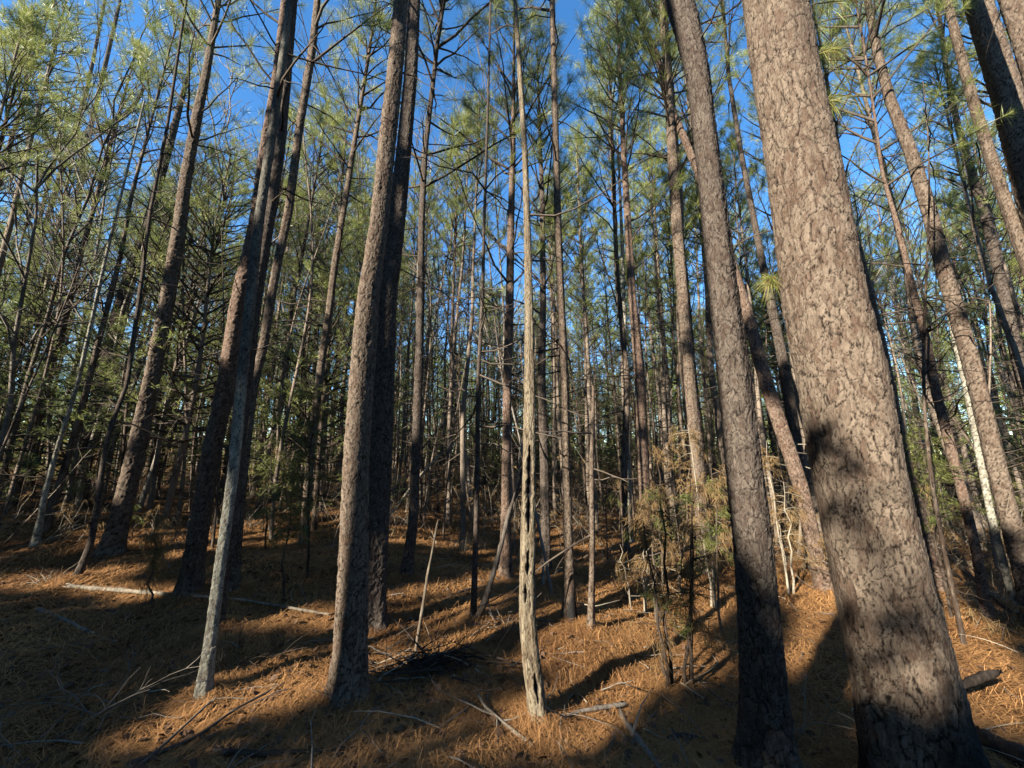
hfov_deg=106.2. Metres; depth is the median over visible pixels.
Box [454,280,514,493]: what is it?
pine tree
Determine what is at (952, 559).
fallen pole
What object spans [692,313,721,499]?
pine tree
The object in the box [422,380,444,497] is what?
thicket sapling
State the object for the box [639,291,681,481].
pine tree
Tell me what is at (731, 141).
pine tree
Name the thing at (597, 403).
thicket sapling
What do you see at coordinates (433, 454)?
thicket sapling
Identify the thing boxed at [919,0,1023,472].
pine tree
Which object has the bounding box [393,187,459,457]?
pine tree
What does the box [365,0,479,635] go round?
pine tree
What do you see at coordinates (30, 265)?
thicket sapling
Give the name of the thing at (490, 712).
fallen branch
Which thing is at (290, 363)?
thicket sapling
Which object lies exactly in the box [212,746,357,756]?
fallen branch
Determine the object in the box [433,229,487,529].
thicket sapling
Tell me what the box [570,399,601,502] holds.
thicket sapling
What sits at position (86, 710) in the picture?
dead shrub
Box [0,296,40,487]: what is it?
evergreen tree
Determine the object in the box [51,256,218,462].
evergreen tree
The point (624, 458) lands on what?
pine tree
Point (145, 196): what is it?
pine tree
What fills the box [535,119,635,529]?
pine tree
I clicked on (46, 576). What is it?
dead shrub
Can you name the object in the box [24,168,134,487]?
pine tree
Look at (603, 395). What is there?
thicket sapling
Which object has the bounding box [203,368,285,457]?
evergreen tree
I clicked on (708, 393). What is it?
thicket sapling
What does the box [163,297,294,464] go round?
evergreen tree
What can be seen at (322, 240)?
hardwood tree
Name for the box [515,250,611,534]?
thicket sapling
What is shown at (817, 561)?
dead brush
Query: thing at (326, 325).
pine tree
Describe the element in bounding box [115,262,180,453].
pine tree
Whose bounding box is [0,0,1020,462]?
sky
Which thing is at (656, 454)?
thicket sapling
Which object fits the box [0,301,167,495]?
evergreen tree
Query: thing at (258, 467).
cedar sapling
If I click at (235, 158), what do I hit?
pine tree
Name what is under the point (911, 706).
pine tree
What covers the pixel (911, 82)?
pine tree
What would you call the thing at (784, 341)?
pine tree
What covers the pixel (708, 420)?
evergreen tree
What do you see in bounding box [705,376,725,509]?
thicket sapling
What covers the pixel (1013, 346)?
pine tree
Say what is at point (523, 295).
pine tree
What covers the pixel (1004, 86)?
pine tree
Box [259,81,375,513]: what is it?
pine tree
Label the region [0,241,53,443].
evergreen tree
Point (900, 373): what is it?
pine tree
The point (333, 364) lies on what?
evergreen tree
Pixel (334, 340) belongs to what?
pine tree
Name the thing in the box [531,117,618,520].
pine tree
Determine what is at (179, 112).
pine tree
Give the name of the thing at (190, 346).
pine tree
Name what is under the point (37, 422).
pine tree
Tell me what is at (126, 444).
thicket sapling
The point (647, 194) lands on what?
pine tree
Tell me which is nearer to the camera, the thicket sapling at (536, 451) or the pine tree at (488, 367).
the thicket sapling at (536, 451)
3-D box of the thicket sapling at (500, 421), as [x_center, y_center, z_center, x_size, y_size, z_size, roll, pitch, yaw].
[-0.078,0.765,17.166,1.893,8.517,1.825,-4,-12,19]
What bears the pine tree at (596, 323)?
on the ground
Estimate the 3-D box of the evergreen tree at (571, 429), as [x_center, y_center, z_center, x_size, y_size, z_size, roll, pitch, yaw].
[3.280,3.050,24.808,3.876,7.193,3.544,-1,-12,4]
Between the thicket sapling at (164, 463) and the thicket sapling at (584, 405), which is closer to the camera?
the thicket sapling at (164, 463)
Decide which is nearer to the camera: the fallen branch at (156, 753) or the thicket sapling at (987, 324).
the fallen branch at (156, 753)
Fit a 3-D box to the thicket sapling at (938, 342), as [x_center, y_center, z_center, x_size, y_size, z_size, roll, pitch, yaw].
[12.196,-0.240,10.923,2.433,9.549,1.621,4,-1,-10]
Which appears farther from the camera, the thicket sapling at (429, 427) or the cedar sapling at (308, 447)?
the thicket sapling at (429, 427)
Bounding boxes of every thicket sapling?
[0,95,118,515]
[0,101,153,492]
[0,202,72,498]
[0,231,58,388]
[0,239,145,490]
[0,313,93,502]
[8,190,89,471]
[49,355,162,491]
[81,228,214,497]
[84,121,218,483]
[84,221,205,516]
[90,317,143,484]
[121,75,246,519]
[130,231,294,549]
[137,358,175,484]
[139,273,181,483]
[146,224,231,498]
[147,399,267,508]
[153,369,182,474]
[160,281,230,511]
[200,150,264,483]
[223,260,285,508]
[243,69,353,539]
[249,344,279,485]
[251,155,357,528]
[255,289,308,451]
[266,283,355,511]
[284,331,320,486]
[295,227,361,503]
[302,261,353,454]
[328,379,343,486]
[389,312,437,524]
[393,368,410,440]
[394,384,411,497]
[395,285,447,462]
[397,312,431,477]
[398,302,500,537]
[400,267,457,505]
[401,215,463,524]
[404,207,469,510]
[405,284,484,519]
[407,329,432,481]
[422,331,492,495]
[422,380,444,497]
[424,390,453,487]
[432,386,455,489]
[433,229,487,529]
[433,278,476,494]
[454,399,499,493]
[462,169,523,531]
[466,436,474,479]
[467,348,486,486]
[470,362,516,508]
[475,335,494,492]
[476,362,500,478]
[480,285,520,494]
[486,326,524,482]
[486,391,502,486]
[488,236,538,489]
[491,279,550,510]
[492,333,553,528]
[494,382,536,491]
[495,322,521,488]
[496,307,554,553]
[501,399,539,462]
[512,366,551,501]
[512,377,552,510]
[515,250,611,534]
[515,342,538,499]
[522,360,552,495]
[536,358,551,497]
[547,269,583,494]
[547,290,579,488]
[547,294,598,495]
[561,179,660,534]
[567,330,584,480]
[568,373,578,482]
[570,355,593,505]
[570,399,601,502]
[571,252,619,511]
[573,350,612,496]
[573,358,603,486]
[575,316,637,509]
[577,325,602,488]
[580,305,620,474]
[590,345,630,470]
[600,319,636,511]
[600,346,621,452]
[614,228,689,543]
[615,340,652,467]
[630,351,659,498]
[631,340,656,482]
[632,339,663,488]
[634,419,675,508]
[637,408,708,557]
[641,337,659,481]
[646,201,711,534]
[647,358,709,506]
[664,384,686,505]
[691,266,720,464]
[699,367,714,472]
[702,374,717,499]
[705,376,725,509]
[706,171,783,524]
[707,359,770,524]
[742,242,792,538]
[750,359,793,516]
[759,259,794,480]
[760,391,780,504]
[766,165,928,523]
[767,220,817,556]
[768,432,794,514]
[851,193,943,515]
[863,81,1007,645]
[870,253,1023,520]
[880,296,966,555]
[883,308,937,537]
[892,219,982,533]
[912,456,977,549]
[916,244,1023,489]
[923,238,1023,592]
[945,209,1022,518]
[949,182,1023,526]
[993,248,1023,359]
[995,392,1023,497]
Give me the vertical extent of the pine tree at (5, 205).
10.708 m
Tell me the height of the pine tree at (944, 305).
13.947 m
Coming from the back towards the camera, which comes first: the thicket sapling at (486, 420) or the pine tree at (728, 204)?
the thicket sapling at (486, 420)
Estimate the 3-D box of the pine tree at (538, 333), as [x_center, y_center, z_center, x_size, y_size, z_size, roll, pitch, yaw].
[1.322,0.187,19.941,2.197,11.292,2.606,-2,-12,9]
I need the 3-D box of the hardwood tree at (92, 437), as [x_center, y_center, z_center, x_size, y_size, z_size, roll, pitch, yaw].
[-9.547,-2.087,9.451,4.633,10.410,3.285,6,-13,-28]
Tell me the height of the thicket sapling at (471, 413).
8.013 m
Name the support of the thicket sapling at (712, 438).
on the ground
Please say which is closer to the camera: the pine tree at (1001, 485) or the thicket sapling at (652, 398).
the pine tree at (1001, 485)
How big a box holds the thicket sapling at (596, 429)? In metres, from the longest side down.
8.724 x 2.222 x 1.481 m
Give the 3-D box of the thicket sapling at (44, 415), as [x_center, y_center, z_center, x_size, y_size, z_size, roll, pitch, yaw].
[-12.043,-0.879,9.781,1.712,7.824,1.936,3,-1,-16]
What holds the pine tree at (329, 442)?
on the ground
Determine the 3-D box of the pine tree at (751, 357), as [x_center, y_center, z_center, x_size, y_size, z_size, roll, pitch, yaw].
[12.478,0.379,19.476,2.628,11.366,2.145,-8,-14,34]
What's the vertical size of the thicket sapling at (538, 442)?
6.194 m
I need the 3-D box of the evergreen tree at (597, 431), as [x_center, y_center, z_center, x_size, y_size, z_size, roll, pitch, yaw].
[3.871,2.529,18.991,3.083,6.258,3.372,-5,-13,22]
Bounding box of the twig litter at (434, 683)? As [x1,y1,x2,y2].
[0,505,1023,767]
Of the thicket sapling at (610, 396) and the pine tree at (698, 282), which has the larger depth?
the thicket sapling at (610, 396)
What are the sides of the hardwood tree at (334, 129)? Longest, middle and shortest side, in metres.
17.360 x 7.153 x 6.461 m
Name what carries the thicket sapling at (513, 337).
on the ground
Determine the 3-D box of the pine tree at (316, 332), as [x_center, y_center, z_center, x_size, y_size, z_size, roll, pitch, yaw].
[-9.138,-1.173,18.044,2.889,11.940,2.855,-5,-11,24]
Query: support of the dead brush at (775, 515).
on the ground
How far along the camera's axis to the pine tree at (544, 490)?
6.85 m
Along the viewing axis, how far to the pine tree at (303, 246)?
9.97 m
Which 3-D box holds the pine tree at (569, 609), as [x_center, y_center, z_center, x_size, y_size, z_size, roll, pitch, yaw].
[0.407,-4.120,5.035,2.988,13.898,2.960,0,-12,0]
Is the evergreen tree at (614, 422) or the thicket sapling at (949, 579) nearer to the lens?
the thicket sapling at (949, 579)
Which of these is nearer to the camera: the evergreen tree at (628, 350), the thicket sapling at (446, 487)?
the thicket sapling at (446, 487)
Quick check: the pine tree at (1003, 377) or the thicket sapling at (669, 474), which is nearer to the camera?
the thicket sapling at (669, 474)
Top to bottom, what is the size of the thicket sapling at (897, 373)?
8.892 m
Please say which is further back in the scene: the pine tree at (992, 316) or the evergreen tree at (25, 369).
the pine tree at (992, 316)
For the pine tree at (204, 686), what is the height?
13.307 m
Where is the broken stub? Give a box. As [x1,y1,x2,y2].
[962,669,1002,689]
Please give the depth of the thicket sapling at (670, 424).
9.61 m
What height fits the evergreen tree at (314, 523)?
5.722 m
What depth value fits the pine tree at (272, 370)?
13.11 m
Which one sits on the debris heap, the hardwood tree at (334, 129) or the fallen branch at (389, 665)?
the fallen branch at (389, 665)
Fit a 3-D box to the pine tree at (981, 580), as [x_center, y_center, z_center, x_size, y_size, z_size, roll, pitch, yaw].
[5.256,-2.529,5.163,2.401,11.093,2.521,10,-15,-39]
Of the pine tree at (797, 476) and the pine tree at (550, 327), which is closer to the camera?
the pine tree at (797, 476)
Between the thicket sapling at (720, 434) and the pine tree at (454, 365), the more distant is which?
the pine tree at (454, 365)
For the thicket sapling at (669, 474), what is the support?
on the ground
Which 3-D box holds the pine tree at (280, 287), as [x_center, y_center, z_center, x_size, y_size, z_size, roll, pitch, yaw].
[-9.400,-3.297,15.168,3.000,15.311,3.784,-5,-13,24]
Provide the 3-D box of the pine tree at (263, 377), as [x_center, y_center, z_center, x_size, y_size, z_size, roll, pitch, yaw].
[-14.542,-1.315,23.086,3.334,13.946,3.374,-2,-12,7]
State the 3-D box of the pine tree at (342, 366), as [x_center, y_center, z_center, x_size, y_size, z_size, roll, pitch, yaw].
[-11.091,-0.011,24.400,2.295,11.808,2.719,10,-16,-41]
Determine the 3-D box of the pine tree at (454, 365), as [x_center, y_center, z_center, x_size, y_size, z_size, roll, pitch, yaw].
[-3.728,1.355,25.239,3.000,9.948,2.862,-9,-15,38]
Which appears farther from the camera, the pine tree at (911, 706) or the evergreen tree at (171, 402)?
the evergreen tree at (171, 402)
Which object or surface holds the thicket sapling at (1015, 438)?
on the ground
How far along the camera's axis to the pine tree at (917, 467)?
18.38 m
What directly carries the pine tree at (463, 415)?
on the ground
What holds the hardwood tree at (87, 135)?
on the ground
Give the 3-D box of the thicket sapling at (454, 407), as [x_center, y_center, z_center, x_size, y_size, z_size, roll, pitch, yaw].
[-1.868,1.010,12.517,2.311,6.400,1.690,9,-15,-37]
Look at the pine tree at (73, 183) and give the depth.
15.02 m
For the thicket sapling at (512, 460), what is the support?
on the ground
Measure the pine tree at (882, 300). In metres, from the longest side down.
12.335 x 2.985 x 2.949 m
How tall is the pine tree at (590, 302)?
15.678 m
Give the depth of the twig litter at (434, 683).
2.54 m
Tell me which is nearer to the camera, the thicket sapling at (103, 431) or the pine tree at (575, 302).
the thicket sapling at (103, 431)
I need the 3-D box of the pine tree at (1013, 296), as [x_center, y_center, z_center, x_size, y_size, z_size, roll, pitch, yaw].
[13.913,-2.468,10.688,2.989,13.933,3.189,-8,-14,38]
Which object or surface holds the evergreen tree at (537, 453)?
on the ground
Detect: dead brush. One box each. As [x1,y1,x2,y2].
[595,516,687,611]
[630,446,712,589]
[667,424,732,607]
[760,440,824,594]
[792,514,829,574]
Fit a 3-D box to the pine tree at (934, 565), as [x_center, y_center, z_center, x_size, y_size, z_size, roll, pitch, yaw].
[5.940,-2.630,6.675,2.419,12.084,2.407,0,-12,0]
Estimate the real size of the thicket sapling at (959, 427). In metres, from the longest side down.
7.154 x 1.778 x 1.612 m
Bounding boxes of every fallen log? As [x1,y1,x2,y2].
[62,583,330,615]
[976,726,1023,767]
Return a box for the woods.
[0,224,1023,516]
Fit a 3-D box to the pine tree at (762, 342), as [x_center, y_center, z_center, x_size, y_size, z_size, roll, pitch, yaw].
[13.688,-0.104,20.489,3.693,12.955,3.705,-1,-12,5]
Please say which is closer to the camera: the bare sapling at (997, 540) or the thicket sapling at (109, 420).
the bare sapling at (997, 540)
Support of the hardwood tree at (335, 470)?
on the ground
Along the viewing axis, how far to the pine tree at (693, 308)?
21.61 m
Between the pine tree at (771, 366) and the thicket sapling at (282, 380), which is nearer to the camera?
the thicket sapling at (282, 380)
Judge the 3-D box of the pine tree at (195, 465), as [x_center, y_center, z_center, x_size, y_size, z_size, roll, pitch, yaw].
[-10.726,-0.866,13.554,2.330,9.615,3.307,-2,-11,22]
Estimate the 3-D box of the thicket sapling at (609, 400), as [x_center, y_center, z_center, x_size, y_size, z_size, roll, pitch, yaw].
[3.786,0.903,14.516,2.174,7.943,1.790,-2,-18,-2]
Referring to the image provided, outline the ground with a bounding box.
[0,466,1023,767]
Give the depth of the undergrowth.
7.23 m
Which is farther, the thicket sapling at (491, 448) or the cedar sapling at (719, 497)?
the thicket sapling at (491, 448)
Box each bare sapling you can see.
[0,100,152,547]
[2,71,81,365]
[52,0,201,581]
[397,0,591,622]
[467,385,646,634]
[589,127,676,542]
[776,441,814,575]
[918,294,1023,620]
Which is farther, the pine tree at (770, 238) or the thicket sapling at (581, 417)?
the thicket sapling at (581, 417)
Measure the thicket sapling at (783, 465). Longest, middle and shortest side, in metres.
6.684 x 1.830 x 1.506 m
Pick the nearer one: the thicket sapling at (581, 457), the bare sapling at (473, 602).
the bare sapling at (473, 602)
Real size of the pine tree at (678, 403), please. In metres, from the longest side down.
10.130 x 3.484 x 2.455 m
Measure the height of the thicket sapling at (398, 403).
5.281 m
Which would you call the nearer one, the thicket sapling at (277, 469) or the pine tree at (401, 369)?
the thicket sapling at (277, 469)
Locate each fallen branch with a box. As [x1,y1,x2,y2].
[35,607,117,643]
[123,681,284,767]
[138,697,215,767]
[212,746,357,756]
[376,661,409,668]
[436,688,533,752]
[440,585,493,602]
[544,701,626,720]
[576,600,618,605]
[619,707,660,767]
[666,732,698,741]
[680,658,718,704]
[695,679,734,709]
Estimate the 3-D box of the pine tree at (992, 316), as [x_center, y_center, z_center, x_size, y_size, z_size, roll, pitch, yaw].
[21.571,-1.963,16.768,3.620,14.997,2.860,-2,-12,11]
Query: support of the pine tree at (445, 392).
on the ground
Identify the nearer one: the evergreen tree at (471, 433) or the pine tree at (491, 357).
the evergreen tree at (471, 433)
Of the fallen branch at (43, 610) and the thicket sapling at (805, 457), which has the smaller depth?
the fallen branch at (43, 610)
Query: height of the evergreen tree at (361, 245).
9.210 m
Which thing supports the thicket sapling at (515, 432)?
on the ground
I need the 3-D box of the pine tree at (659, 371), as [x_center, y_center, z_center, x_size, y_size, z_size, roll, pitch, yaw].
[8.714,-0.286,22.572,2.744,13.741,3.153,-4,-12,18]
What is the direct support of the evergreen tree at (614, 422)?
on the ground
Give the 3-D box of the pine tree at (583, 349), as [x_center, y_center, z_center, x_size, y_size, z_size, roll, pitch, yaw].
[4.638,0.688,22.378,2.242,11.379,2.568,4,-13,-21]
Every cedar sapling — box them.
[131,502,149,536]
[133,509,173,606]
[211,434,300,549]
[254,456,320,596]
[260,382,340,581]
[574,445,630,564]
[614,486,689,622]
[622,443,736,689]
[675,464,733,634]
[902,425,987,617]
[955,481,1023,552]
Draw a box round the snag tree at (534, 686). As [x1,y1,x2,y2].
[479,0,652,729]
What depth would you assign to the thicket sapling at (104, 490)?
7.88 m
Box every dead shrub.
[0,643,215,742]
[0,664,195,767]
[20,563,76,587]
[156,619,313,687]
[309,682,415,720]
[455,593,546,636]
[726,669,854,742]
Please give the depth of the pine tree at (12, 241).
14.86 m
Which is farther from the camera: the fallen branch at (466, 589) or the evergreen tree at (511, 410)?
the evergreen tree at (511, 410)
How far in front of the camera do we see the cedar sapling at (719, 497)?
4.08 m
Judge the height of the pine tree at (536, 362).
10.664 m
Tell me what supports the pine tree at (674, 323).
on the ground
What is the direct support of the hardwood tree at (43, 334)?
on the ground
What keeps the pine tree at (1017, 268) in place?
on the ground
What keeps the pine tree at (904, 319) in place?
on the ground
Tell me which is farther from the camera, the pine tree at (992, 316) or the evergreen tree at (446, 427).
the evergreen tree at (446, 427)
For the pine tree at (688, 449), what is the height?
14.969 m
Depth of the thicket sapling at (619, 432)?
13.74 m
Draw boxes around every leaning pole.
[390,371,490,503]
[391,381,522,513]
[414,519,438,650]
[471,436,522,625]
[511,403,552,594]
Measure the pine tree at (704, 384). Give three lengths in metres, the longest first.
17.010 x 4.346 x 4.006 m
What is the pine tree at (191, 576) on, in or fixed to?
on the ground
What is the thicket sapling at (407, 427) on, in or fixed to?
on the ground
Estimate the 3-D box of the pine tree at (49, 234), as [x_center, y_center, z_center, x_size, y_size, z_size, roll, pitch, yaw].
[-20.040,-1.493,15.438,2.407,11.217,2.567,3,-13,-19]
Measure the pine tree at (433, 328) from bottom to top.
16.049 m
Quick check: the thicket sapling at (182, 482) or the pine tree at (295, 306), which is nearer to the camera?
the thicket sapling at (182, 482)
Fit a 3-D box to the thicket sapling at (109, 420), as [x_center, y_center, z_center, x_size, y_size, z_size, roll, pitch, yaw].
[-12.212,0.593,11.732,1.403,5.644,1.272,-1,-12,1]
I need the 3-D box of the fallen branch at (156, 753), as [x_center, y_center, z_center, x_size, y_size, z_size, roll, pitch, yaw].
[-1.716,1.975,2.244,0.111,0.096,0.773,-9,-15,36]
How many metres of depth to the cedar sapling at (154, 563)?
3.93 m
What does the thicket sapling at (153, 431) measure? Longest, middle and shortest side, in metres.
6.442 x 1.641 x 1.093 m
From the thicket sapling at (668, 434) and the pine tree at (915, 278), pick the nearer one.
the thicket sapling at (668, 434)
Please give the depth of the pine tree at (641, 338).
22.18 m
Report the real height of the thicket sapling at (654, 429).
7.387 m
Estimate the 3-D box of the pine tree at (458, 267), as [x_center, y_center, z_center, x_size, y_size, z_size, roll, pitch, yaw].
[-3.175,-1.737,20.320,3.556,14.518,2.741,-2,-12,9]
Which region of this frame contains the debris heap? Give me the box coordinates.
[368,611,522,689]
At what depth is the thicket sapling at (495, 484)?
12.73 m
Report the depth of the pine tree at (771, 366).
19.78 m
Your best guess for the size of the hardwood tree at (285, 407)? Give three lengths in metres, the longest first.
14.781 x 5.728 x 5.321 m
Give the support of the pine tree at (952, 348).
on the ground
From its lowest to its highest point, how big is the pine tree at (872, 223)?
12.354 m
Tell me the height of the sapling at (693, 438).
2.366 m
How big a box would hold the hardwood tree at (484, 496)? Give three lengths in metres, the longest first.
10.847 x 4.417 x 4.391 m
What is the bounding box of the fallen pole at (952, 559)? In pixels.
[938,544,1019,617]
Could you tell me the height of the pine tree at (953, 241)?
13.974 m
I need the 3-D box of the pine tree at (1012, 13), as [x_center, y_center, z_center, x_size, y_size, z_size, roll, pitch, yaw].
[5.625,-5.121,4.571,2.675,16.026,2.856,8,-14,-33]
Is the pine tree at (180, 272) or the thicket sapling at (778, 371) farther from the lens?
the pine tree at (180, 272)
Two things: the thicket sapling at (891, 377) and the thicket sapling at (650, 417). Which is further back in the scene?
the thicket sapling at (650, 417)
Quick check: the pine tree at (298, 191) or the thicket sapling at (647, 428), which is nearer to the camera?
the pine tree at (298, 191)
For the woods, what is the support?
on the ground
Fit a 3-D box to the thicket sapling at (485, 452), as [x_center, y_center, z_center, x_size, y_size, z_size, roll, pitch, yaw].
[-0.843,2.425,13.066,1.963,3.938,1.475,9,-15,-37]
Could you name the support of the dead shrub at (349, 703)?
on the ground
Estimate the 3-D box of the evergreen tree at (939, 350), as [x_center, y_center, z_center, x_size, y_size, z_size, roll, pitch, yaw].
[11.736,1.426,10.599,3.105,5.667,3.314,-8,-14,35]
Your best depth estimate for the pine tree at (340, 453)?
13.95 m
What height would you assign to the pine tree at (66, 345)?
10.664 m
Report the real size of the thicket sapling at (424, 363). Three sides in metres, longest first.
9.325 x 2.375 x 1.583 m
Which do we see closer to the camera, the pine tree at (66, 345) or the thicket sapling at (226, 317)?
the thicket sapling at (226, 317)
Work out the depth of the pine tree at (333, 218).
12.18 m
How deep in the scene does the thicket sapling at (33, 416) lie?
7.99 m
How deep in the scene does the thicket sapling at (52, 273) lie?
13.41 m
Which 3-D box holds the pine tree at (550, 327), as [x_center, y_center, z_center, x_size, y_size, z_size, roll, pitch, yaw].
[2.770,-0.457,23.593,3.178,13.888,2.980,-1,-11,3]
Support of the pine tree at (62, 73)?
on the ground
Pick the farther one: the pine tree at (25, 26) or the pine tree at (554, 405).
the pine tree at (554, 405)
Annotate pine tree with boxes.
[0,0,86,477]
[0,0,97,350]
[0,0,122,430]
[0,0,215,530]
[0,2,89,529]
[0,29,161,507]
[0,83,136,489]
[0,100,90,372]
[0,138,117,401]
[0,139,41,264]
[0,207,38,369]
[1,0,139,410]
[2,226,66,415]
[3,227,74,429]
[20,211,107,445]
[20,277,85,451]
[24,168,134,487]
[27,0,125,287]
[34,0,306,557]
[49,137,241,505]
[58,216,145,468]
[64,162,190,445]
[65,188,152,490]
[70,12,228,506]
[74,169,194,490]
[77,195,159,466]
[80,219,166,482]
[104,182,199,485]
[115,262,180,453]
[119,190,234,479]
[133,186,198,480]
[133,242,240,487]
[162,139,253,483]
[165,264,224,480]
[170,0,321,600]
[174,256,209,460]
[177,0,393,596]
[189,137,324,486]
[190,175,316,403]
[192,0,414,706]
[195,102,324,513]
[196,82,357,517]
[203,0,351,636]
[250,183,325,496]
[251,264,295,471]
[253,166,345,491]
[254,145,369,507]
[255,185,328,483]
[255,255,314,487]
[259,0,434,546]
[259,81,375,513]
[263,214,324,480]
[281,178,355,485]
[291,260,342,386]
[296,241,341,435]
[314,0,575,579]
[320,0,441,714]
[321,204,356,471]
[322,199,368,469]
[329,173,415,435]
[329,194,405,478]
[331,142,377,495]
[332,307,352,470]
[335,193,369,484]
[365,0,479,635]
[391,250,416,490]
[392,218,426,456]
[393,90,502,526]
[393,160,457,511]
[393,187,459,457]
[393,272,415,429]
[393,292,415,481]
[394,262,416,461]
[397,342,411,460]
[398,266,436,479]
[401,0,595,582]
[402,261,447,435]
[403,237,451,424]
[407,83,523,550]
[407,103,492,489]
[417,198,475,490]
[426,230,501,490]
[430,227,478,462]
[440,336,473,462]
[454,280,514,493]
[459,20,609,572]
[464,302,501,471]
[466,290,496,474]
[468,0,612,623]
[469,287,502,449]
[471,323,500,468]
[475,283,501,475]
[485,291,501,479]
[491,320,518,393]
[501,306,523,442]
[513,287,548,405]
[516,165,577,516]
[517,154,631,540]
[518,290,550,464]
[519,200,602,481]
[520,321,548,481]
[522,175,591,502]
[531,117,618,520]
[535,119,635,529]
[544,0,701,568]
[546,242,580,494]
[546,286,573,450]
[546,328,578,462]
[548,239,635,492]
[558,0,666,553]
[558,328,577,482]
[565,253,613,423]
[565,259,611,466]
[567,297,601,463]
[568,317,598,467]
[569,43,680,526]
[571,204,658,510]
[571,310,612,491]
[576,297,611,478]
[578,0,833,595]
[586,0,729,577]
[588,0,770,551]
[589,305,620,489]
[591,216,654,455]
[591,294,618,481]
[592,243,655,491]
[599,332,619,483]
[603,221,687,514]
[604,148,786,542]
[610,139,721,526]
[610,256,670,451]
[610,263,658,458]
[614,330,648,497]
[616,102,720,511]
[617,177,684,492]
[619,259,689,484]
[636,24,763,536]
[636,205,714,515]
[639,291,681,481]
[640,276,682,495]
[642,102,719,526]
[648,219,711,474]
[649,286,674,435]
[651,0,803,767]
[651,266,706,431]
[652,256,714,462]
[655,325,686,480]
[660,184,735,479]
[660,316,698,416]
[667,272,720,479]
[667,333,684,469]
[668,118,782,510]
[670,314,714,447]
[671,0,808,568]
[685,155,781,431]
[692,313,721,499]
[693,118,814,545]
[694,330,716,488]
[696,150,776,533]
[697,310,716,430]
[697,322,717,490]
[719,46,825,548]
[730,203,783,511]
[735,239,790,503]
[739,111,907,397]
[742,0,990,767]
[744,232,790,472]
[748,0,1023,621]
[749,276,781,474]
[749,291,786,410]
[749,352,775,490]
[750,305,785,484]
[752,0,996,591]
[758,300,791,490]
[761,274,791,479]
[762,170,892,321]
[812,0,1023,621]
[815,0,1018,549]
[850,187,930,466]
[854,169,980,512]
[863,248,929,448]
[865,225,981,523]
[868,29,1023,460]
[871,161,1018,528]
[873,0,1023,367]
[875,259,976,501]
[878,309,937,459]
[881,0,1023,409]
[882,259,961,471]
[884,228,967,509]
[893,300,959,495]
[910,182,1023,452]
[914,187,1022,491]
[917,239,1007,462]
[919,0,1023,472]
[924,79,1023,475]
[929,230,1023,505]
[931,0,1023,277]
[932,195,1023,483]
[932,301,1023,480]
[934,161,1023,474]
[937,261,1023,485]
[950,161,1023,449]
[957,199,1023,371]
[961,0,1023,407]
[962,165,1023,421]
[981,0,1023,85]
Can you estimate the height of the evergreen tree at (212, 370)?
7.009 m
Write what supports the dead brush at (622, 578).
on the ground
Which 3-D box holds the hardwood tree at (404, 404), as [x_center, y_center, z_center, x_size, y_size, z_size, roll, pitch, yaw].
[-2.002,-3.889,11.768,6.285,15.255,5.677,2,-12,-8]
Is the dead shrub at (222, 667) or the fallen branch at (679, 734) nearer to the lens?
the fallen branch at (679, 734)
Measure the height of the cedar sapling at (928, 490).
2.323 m
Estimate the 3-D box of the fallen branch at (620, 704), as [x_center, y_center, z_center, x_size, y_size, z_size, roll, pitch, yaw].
[0.433,2.022,2.465,0.754,0.252,0.162,9,-15,-37]
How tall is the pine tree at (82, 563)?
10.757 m
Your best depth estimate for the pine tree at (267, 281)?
12.14 m
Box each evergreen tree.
[0,217,139,494]
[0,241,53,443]
[0,281,87,465]
[0,286,116,486]
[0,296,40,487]
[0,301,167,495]
[0,303,173,512]
[27,122,321,527]
[48,189,287,516]
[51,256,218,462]
[92,338,210,486]
[99,307,226,487]
[121,281,279,474]
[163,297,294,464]
[165,268,309,443]
[195,212,356,499]
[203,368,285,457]
[215,257,411,530]
[253,307,349,489]
[254,206,441,438]
[302,347,396,483]
[330,324,430,452]
[423,368,473,460]
[423,384,474,470]
[424,394,459,476]
[432,385,501,494]
[482,328,560,484]
[485,355,575,503]
[485,359,547,458]
[511,380,579,485]
[547,380,582,468]
[549,359,637,490]
[569,360,620,460]
[569,376,617,481]
[582,318,682,503]
[596,372,661,467]
[603,394,634,473]
[614,351,676,452]
[631,345,703,458]
[703,253,795,454]
[703,389,788,500]
[753,321,792,468]
[893,369,933,480]
[896,336,1023,518]
[944,325,1023,523]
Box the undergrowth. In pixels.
[0,404,1023,643]
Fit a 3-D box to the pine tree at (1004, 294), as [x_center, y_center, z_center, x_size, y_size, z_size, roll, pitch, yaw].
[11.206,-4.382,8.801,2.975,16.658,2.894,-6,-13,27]
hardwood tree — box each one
[0,0,180,462]
[0,0,198,492]
[0,0,228,498]
[2,26,182,165]
[7,94,252,511]
[68,202,202,488]
[101,0,312,497]
[124,0,370,512]
[140,141,300,489]
[193,60,361,439]
[233,151,352,486]
[238,160,363,474]
[244,9,413,486]
[247,2,437,281]
[277,7,497,513]
[286,48,450,360]
[350,238,446,488]
[362,0,548,505]
[394,297,449,492]
[394,310,445,487]
[395,188,516,404]
[395,283,478,494]
[429,28,598,517]
[437,256,549,502]
[443,243,557,406]
[758,23,986,354]
[868,147,997,502]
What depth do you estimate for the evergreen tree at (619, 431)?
24.91 m
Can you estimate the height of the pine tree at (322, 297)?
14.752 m
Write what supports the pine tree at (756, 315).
on the ground
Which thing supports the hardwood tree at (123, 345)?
on the ground

